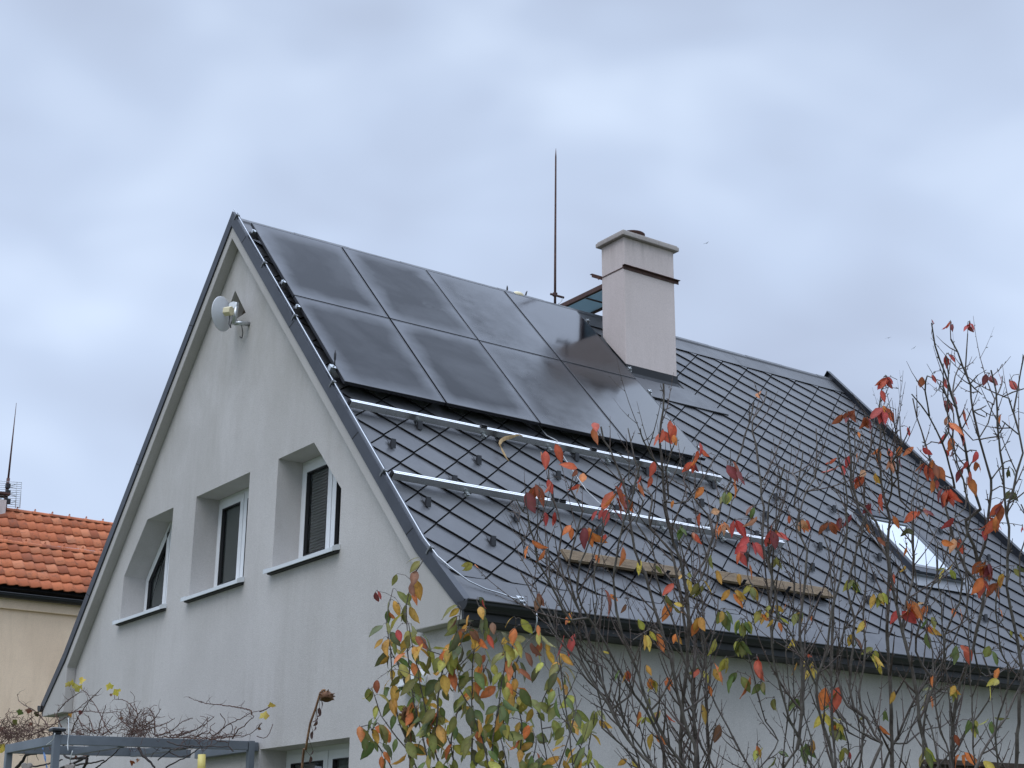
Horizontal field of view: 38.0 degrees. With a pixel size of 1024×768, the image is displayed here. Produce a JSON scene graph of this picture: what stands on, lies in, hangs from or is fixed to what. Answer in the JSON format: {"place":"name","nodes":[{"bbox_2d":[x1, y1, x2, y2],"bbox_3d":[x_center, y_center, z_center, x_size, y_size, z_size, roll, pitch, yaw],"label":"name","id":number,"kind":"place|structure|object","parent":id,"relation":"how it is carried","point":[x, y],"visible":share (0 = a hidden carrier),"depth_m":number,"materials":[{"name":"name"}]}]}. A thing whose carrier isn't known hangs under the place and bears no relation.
{"place":"outdoors","nodes":[
{"label":"outdoors","id":0,"kind":"place"},
{"bbox_2d":[0,537,101,767],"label":"beige house","id":1,"kind":"structure","parent":0,"point":[43,589],"depth_m":30.53,"materials":[{"name":"paint"}]},
{"bbox_2d":[0,491,112,550],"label":"tiled roof","id":2,"kind":"structure","parent":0,"point":[34,526],"depth_m":38.27,"materials":[{"name":"tile"}]},
{"bbox_2d":[0,403,21,510],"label":"tv mast","id":3,"kind":"object","parent":2,"relation":"on","point":[7,485],"visible":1,"depth_m":38.28,"materials":[{"name":"grey metal"}]},
{"bbox_2d":[398,706,419,767],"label":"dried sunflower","id":4,"kind":"object","parent":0,"point":[403,715],"visible":0.36,"depth_m":8.24,"materials":[{"name":"brown plant"}]},
{"bbox_2d":[0,0,1023,551],"label":"sky","id":5,"kind":"structure","parent":0,"point":[850,172],"materials":[{"name":"grey"}]},
{"bbox_2d":[506,286,526,295],"bbox_3d":[0.062,-1.160,19.065,0.178,0.146,0.287,-8,-20,23],"label":"ridge wire holder","id":6,"kind":"object","parent":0,"point":[519,293],"visible":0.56,"depth_m":18.99,"materials":[{"name":"beige plastic"}]},
{"bbox_2d":[923,759,1023,767],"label":"wooden fence","id":7,"kind":"object","parent":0,"point":[959,764],"visible":0.38,"depth_m":8.68,"materials":[{"name":"brown wood"}]},
{"label":"ground","id":8,"kind":"structure","parent":0,"visible":0},
{"bbox_2d":[3,734,258,767],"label":"pergola","id":9,"kind":"object","parent":8,"relation":"on","point":[105,745],"visible":0.9,"depth_m":13.83,"materials":[{"name":"grey paint"}]},
{"bbox_2d":[48,727,65,734],"bbox_3d":[-3.991,3.046,13.049,0.120,0.056,0.120,13,-22,-33],"label":"solar light","id":10,"kind":"object","parent":9,"relation":"on","point":[57,730],"visible":1,"depth_m":13.02,"materials":[{"name":"black plastic"}]},
{"bbox_2d":[65,760,74,767],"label":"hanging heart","id":11,"kind":"object","parent":9,"relation":"hanging from","point":[69,765],"visible":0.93,"depth_m":14.12,"materials":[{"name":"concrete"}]},
{"bbox_2d":[0,677,276,767],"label":"grape vine","id":12,"kind":"object","parent":8,"relation":"on","point":[19,734],"visible":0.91,"depth_m":14.17,"materials":[{"name":"brown plant"}]},
{"bbox_2d":[21,758,32,767],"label":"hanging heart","id":13,"kind":"object","parent":12,"relation":"hanging from","point":[25,765],"visible":1,"depth_m":14.45,"materials":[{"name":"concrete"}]},
{"bbox_2d":[67,718,68,750],"bbox_3d":[-3.764,2.970,12.611,0.008,0.278,0.078,13,-22,-33],"label":"string","id":14,"kind":"object","parent":12,"relation":"hanging from","point":[68,735],"visible":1,"depth_m":12.60,"materials":[{"name":"grey fabric"}]},
{"bbox_2d":[197,747,205,767],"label":"yellow cup","id":15,"kind":"object","parent":12,"relation":"hanging from","point":[201,763],"visible":1,"depth_m":12.63,"materials":[{"name":"yellow plastic"}]},
{"bbox_2d":[301,689,334,767],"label":"dried sunflower","id":16,"kind":"object","parent":8,"relation":"on","point":[324,695],"visible":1,"depth_m":7.60,"materials":[{"name":"brown plant"}]},
{"bbox_2d":[356,557,612,767],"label":"leafy cherry shrub","id":17,"kind":"object","parent":8,"relation":"on","point":[427,717],"visible":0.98,"depth_m":7.89,"materials":[{"name":"green plant"}]},
{"bbox_2d":[37,211,1023,767],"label":"gabled house","id":18,"kind":"structure","parent":8,"relation":"on","point":[265,541],"depth_m":15.06,"materials":[{"name":"grey paint"}]},
{"bbox_2d":[112,522,171,625],"bbox_3d":[-4.171,2.167,17.448,0.426,1.201,1.420,13,-22,-33],"label":"window","id":19,"kind":"structure","parent":18,"relation":"in","point":[157,578],"depth_m":17.75,"materials":[{"name":"white plastic"}]},
{"bbox_2d":[180,488,248,602],"bbox_3d":[-3.020,1.670,15.914,0.426,1.201,1.407,13,-22,-33],"label":"window","id":20,"kind":"structure","parent":18,"relation":"in","point":[233,509],"depth_m":16.26,"materials":[{"name":"white plastic"}]},
{"bbox_2d":[211,296,249,337],"bbox_3d":[-3.079,-0.751,16.270,0.370,0.483,0.399,-13,-23,36],"label":"dish antenna","id":21,"kind":"object","parent":18,"relation":"attached to","point":[223,310],"visible":1,"depth_m":16.23,"materials":[{"name":"white paint"}]},
{"bbox_2d":[263,455,340,575],"bbox_3d":[-1.750,1.198,14.456,0.714,1.201,1.400,13,-22,-33],"label":"window","id":22,"kind":"structure","parent":18,"relation":"in","point":[321,492],"depth_m":14.78,"materials":[{"name":"white plastic"}]},
{"bbox_2d":[286,743,349,767],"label":"window","id":23,"kind":"structure","parent":18,"relation":"in","point":[330,756],"depth_m":13.77,"materials":[{"name":"white plastic"}]},
{"bbox_2d":[327,350,335,374],"bbox_3d":[-1.731,-0.206,14.269,0.057,0.240,0.100,13,-22,-33],"label":"rod antenna","id":24,"kind":"object","parent":18,"relation":"on","point":[330,368],"visible":1,"depth_m":14.23,"materials":[{"name":"black plastic"}]},
{"bbox_2d":[233,209,537,634],"bbox_3d":[-1.685,-0.072,14.141,0.594,5.360,5.021,17,-24,-40],"label":"lightning conductor","id":25,"kind":"object","parent":18,"relation":"attached to","point":[518,598],"visible":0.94,"depth_m":13.05,"materials":[{"name":"silver metal"}]},
{"bbox_2d":[397,669,426,689],"bbox_3d":[-0.812,2.410,12.069,0.120,0.179,0.305,13,-22,-33],"label":"wall lamp","id":26,"kind":"object","parent":18,"relation":"attached to","point":[401,683],"visible":0.28,"depth_m":11.99,"materials":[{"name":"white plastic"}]},
{"bbox_2d":[249,229,589,323],"bbox_3d":[-0.959,-1.187,17.751,4.772,0.165,0.101,13,-22,-33],"label":"mounting rail","id":27,"kind":"object","parent":18,"relation":"attached to","point":[252,234],"visible":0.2,"depth_m":16.46,"materials":[{"name":"silver metal"}]},
{"bbox_2d":[251,223,387,317],"bbox_3d":[-2.126,-1.244,16.299,1.134,1.690,0.035,13,-65,-33],"label":"solar module","id":28,"kind":"object","parent":27,"relation":"attached to","point":[316,270],"visible":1,"depth_m":16.24,"materials":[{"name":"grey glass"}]},
{"bbox_2d":[342,247,476,339],"bbox_3d":[-1.185,-1.030,16.933,1.134,1.690,0.035,13,-65,-33],"label":"solar module","id":29,"kind":"object","parent":27,"relation":"attached to","point":[407,293],"visible":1,"depth_m":16.88,"materials":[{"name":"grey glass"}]},
{"bbox_2d":[504,291,635,378],"bbox_3d":[0.694,-0.598,18.204,1.134,1.690,0.035,13,-65,-33],"label":"solar module","id":30,"kind":"object","parent":27,"relation":"attached to","point":[568,335],"visible":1,"depth_m":18.15,"materials":[{"name":"black glass"}]},
{"bbox_2d":[278,280,631,371],"bbox_3d":[-0.493,-0.565,16.850,4.772,0.165,0.101,13,-22,-33],"label":"mounting rail","id":31,"kind":"object","parent":18,"relation":"attached to","point":[282,284],"visible":0.18,"depth_m":15.56,"materials":[{"name":"silver metal"}]},
{"bbox_2d":[426,270,558,359],"bbox_3d":[-0.246,-0.813,17.569,1.134,1.690,0.037,13,-65,-33],"label":"solar module","id":32,"kind":"object","parent":31,"relation":"attached to","point":[491,315],"visible":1,"depth_m":17.52,"materials":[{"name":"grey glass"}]},
{"bbox_2d":[292,304,651,394],"bbox_3d":[-0.285,-0.287,16.449,4.772,0.165,0.101,13,-22,-33],"label":"mounting rail","id":33,"kind":"object","parent":18,"relation":"attached to","point":[296,309],"visible":0.16,"depth_m":15.16,"materials":[{"name":"silver metal"}]},
{"bbox_2d":[332,365,699,450],"bbox_3d":[0.189,0.345,15.533,4.772,0.165,0.101,13,-22,-33],"label":"mounting rail","id":34,"kind":"object","parent":18,"relation":"attached to","point":[334,374],"visible":0.1,"depth_m":14.26,"materials":[{"name":"silver metal"}]},
{"bbox_2d":[293,296,444,404],"bbox_3d":[-1.456,-0.350,15.005,1.134,1.690,0.035,13,-65,-33],"label":"solar module","id":35,"kind":"object","parent":34,"relation":"attached to","point":[374,352],"visible":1,"depth_m":14.92,"materials":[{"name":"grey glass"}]},
{"bbox_2d":[390,319,538,424],"bbox_3d":[-0.516,-0.136,15.640,1.134,1.690,0.035,13,-65,-33],"label":"solar module","id":36,"kind":"object","parent":34,"relation":"attached to","point":[463,373],"visible":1,"depth_m":15.56,"materials":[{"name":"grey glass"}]},
{"bbox_2d":[479,341,625,443],"bbox_3d":[0.423,0.081,16.276,1.134,1.690,0.035,13,-65,-33],"label":"solar module","id":37,"kind":"object","parent":34,"relation":"attached to","point":[552,393],"visible":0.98,"depth_m":16.22,"materials":[{"name":"black glass"}]},
{"bbox_2d":[562,361,705,460],"bbox_3d":[1.363,0.296,16.910,1.134,1.690,0.035,13,-65,-33],"label":"solar module","id":38,"kind":"object","parent":34,"relation":"attached to","point":[605,392],"visible":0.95,"depth_m":16.89,"materials":[{"name":"black glass"}]},
{"bbox_2d":[347,398,722,485],"bbox_3d":[0.392,0.639,15.110,4.697,0.154,0.092,13,-22,-33],"label":"mounting rail","id":39,"kind":"object","parent":18,"relation":"attached to","point":[483,430],"visible":0.95,"depth_m":14.85,"materials":[{"name":"silver metal"}]},
{"bbox_2d":[499,434,522,460],"bbox_3d":[-0.024,0.637,14.643,0.137,0.382,0.462,-5,-19,17],"label":"withered leaf","id":40,"kind":"object","parent":39,"relation":"attached to","point":[501,440],"visible":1,"depth_m":14.64,"materials":[{"name":"beige plant"}]},
{"bbox_2d":[550,151,563,303],"bbox_3d":[0.600,-2.110,19.766,0.197,2.270,0.049,9,-20,-23],"label":"lightning rod","id":41,"kind":"object","parent":18,"relation":"on","point":[554,294],"visible":0.97,"depth_m":19.68,"materials":[{"name":"brown metal"}]},
{"bbox_2d":[559,284,601,313],"bbox_3d":[0.931,-0.313,19.982,0.505,1.596,2.160,13,-22,-33],"label":"skylight","id":42,"kind":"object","parent":18,"relation":"in","point":[590,301],"depth_m":19.99,"materials":[{"name":"glass"}]},
{"bbox_2d":[389,470,784,550],"bbox_3d":[0.890,1.260,14.252,4.777,0.154,0.092,13,-22,-33],"label":"mounting rail","id":43,"kind":"object","parent":18,"relation":"attached to","point":[466,489],"visible":0.71,"depth_m":13.84,"materials":[{"name":"silver metal"}]},
{"bbox_2d":[538,425,614,516],"bbox_3d":[0.593,0.824,14.912,0.048,1.268,1.204,15,-23,-38],"label":"loose cable","id":44,"kind":"object","parent":43,"relation":"on","point":[572,470],"visible":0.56,"depth_m":14.79,"materials":[{"name":"grey plastic"}]},
{"bbox_2d":[560,549,681,579],"bbox_3d":[0.995,1.638,13.493,1.360,0.190,0.250,13,-22,-33],"label":"wooden walk board","id":45,"kind":"object","parent":18,"relation":"on","point":[629,565],"visible":0.66,"depth_m":13.40,"materials":[{"name":"brown wood"}]},
{"bbox_2d":[714,570,832,599],"bbox_3d":[2.571,1.978,14.609,1.520,0.190,0.250,13,-22,-33],"label":"wooden walk board","id":46,"kind":"object","parent":18,"relation":"on","point":[758,582],"visible":0.63,"depth_m":14.55,"materials":[{"name":"brown wood"}]},
{"bbox_2d":[461,361,762,767],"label":"cherry tree","id":47,"kind":"object","parent":8,"relation":"on","point":[590,536],"visible":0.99,"depth_m":6.10,"materials":[{"name":"brown plant"}]},
{"bbox_2d":[692,370,982,767],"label":"cherry tree","id":48,"kind":"object","parent":8,"relation":"on","point":[912,614],"visible":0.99,"depth_m":6.00,"materials":[{"name":"brown plant"}]},
{"bbox_2d":[903,317,1023,767],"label":"cherry tree","id":49,"kind":"object","parent":8,"relation":"on","point":[932,470],"visible":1,"depth_m":5.78,"materials":[{"name":"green plant"}]}
]}

